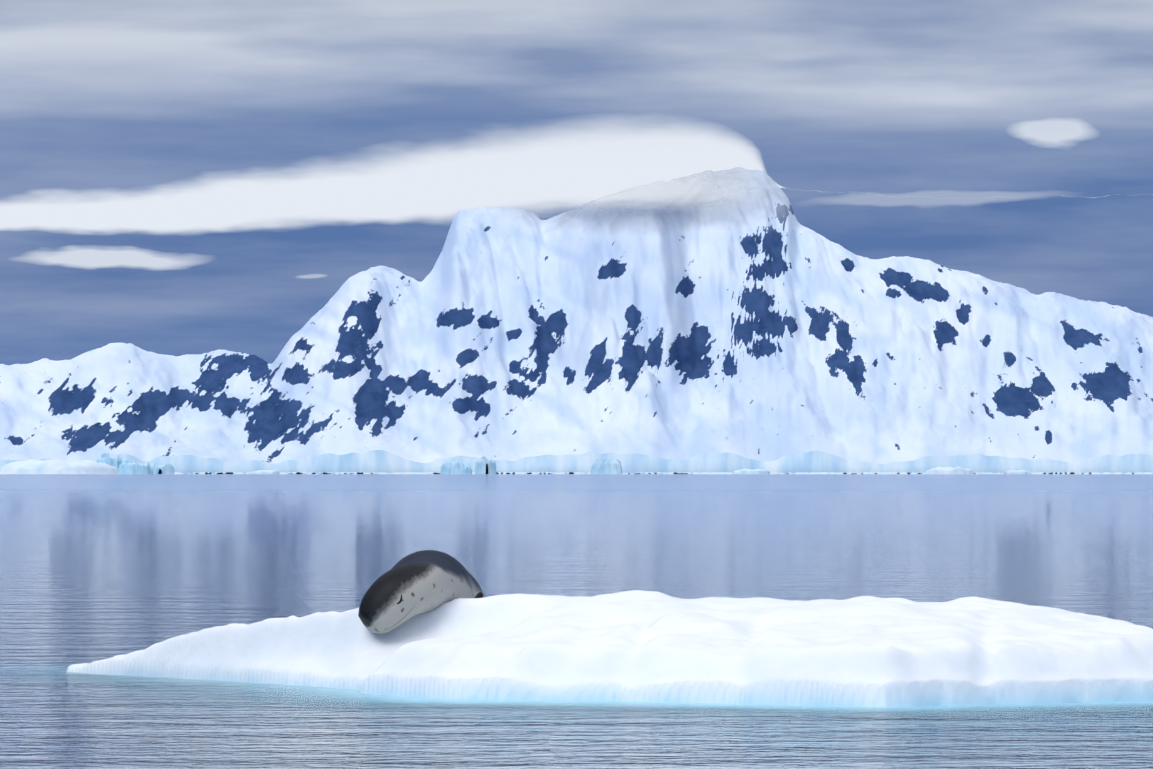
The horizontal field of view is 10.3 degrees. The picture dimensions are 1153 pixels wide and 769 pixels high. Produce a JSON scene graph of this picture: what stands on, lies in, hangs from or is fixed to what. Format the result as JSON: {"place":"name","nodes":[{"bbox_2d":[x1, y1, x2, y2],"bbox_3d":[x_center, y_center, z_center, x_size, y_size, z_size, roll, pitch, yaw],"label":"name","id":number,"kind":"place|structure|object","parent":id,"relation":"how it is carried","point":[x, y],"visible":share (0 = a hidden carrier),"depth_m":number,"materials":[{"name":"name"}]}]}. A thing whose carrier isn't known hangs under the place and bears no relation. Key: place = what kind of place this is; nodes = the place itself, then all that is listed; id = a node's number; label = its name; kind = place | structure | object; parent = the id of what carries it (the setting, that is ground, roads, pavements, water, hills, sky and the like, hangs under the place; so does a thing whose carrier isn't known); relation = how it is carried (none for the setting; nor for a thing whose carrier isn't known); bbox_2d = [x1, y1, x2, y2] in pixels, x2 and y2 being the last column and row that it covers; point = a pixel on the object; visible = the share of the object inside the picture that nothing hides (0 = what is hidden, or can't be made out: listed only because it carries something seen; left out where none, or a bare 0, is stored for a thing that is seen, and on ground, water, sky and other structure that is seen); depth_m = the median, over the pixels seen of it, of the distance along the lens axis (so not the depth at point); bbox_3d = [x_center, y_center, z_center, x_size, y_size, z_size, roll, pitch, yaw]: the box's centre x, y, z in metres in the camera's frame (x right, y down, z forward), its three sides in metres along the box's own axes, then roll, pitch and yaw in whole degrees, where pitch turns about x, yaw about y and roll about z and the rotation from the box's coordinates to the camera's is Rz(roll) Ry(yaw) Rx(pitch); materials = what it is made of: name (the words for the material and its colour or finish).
{"place":"outdoors","nodes":[
{"label":"outdoors","id":0,"kind":"place"},
{"bbox_2d":[0,474,1152,768],"bbox_3d":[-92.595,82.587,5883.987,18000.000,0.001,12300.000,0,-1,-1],"label":"sea water","id":1,"kind":"structure","parent":0,"point":[98,566],"depth_m":72.52,"materials":[{"name":"blue liquid"}]},
{"bbox_2d":[0,459,119,473],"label":"iceberg","id":2,"kind":"object","parent":1,"relation":"on","point":[33,466],"visible":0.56,"depth_m":7563.38,"materials":[{"name":"white ice"}]},
{"bbox_2d":[97,453,121,468],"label":"iceberg","id":3,"kind":"object","parent":1,"relation":"on","point":[108,460],"visible":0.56,"depth_m":7634.42,"materials":[{"name":"blue ice"}]},
{"bbox_2d":[118,460,151,473],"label":"iceberg","id":4,"kind":"object","parent":1,"relation":"on","point":[127,467],"visible":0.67,"depth_m":7613.31,"materials":[{"name":"blue ice"}]},
{"bbox_2d":[151,463,173,473],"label":"iceberg","id":5,"kind":"object","parent":1,"relation":"on","point":[166,468],"visible":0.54,"depth_m":7624.39,"materials":[{"name":"blue ice"}]},
{"bbox_2d":[249,470,279,473],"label":"iceberg","id":6,"kind":"object","parent":1,"relation":"on","point":[266,472],"visible":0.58,"depth_m":7687.43,"materials":[{"name":"white ice"}]},
{"bbox_2d":[441,462,471,473],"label":"iceberg","id":7,"kind":"object","parent":1,"relation":"on","point":[454,468],"visible":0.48,"depth_m":7688.22,"materials":[{"name":"blue ice"}]},
{"bbox_2d":[475,456,495,473],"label":"iceberg","id":8,"kind":"object","parent":1,"relation":"on","point":[483,465],"visible":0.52,"depth_m":7693.09,"materials":[{"name":"blue ice"}]},
{"bbox_2d":[0,659,1152,721],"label":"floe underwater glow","id":9,"kind":"object","parent":1,"relation":"on","point":[338,694],"visible":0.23,"depth_m":32.29,"materials":[{"name":"teal ice"}]},
{"bbox_2d":[591,458,621,473],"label":"iceberg","id":10,"kind":"object","parent":1,"relation":"on","point":[605,466],"visible":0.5,"depth_m":7741.17,"materials":[{"name":"blue ice"}]},
{"bbox_2d":[67,590,1152,706],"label":"ice floe","id":11,"kind":"object","parent":1,"relation":"on","point":[656,646],"visible":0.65,"depth_m":33.23,"materials":[{"name":"white ice"}]},
{"bbox_2d":[358,550,483,633],"bbox_3d":[-0.874,1.228,37.024,0.966,0.567,4.311,0,-1,7],"label":"seal","id":12,"kind":"object","parent":11,"relation":"on","point":[405,589],"visible":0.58,"depth_m":34.98,"materials":[{"name":"fur"}]},
{"bbox_2d":[174,472,1152,473],"bbox_3d":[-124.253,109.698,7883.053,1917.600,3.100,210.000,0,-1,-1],"label":"brash ice","id":13,"kind":"structure","parent":1,"relation":"on","point":[663,473],"depth_m":7837.75,"materials":[{"name":"white ice"}]},
{"bbox_2d":[733,468,769,473],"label":"iceberg","id":14,"kind":"object","parent":1,"relation":"on","point":[749,471],"visible":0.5,"depth_m":7691.98,"materials":[{"name":"white ice"}]},
{"bbox_2d":[925,466,973,473],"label":"iceberg","id":15,"kind":"object","parent":1,"relation":"on","point":[949,470],"visible":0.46,"depth_m":7594.82,"materials":[{"name":"white ice"}]},
{"bbox_2d":[1005,470,1030,473],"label":"iceberg","id":16,"kind":"object","parent":1,"relation":"on","point":[1017,472],"visible":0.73,"depth_m":7653.38,"materials":[{"name":"white ice"}]},
{"bbox_2d":[0,167,1152,473],"bbox_3d":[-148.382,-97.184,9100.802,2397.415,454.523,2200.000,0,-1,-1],"label":"shore mountains","id":17,"kind":"structure","parent":0,"point":[758,325],"depth_m":8612.35,"materials":[{"name":"white snow"}]},
{"bbox_2d":[0,0,1152,364],"label":"sky","id":18,"kind":"structure","parent":0,"point":[178,177],"materials":[{"name":"blue"}]}
]}

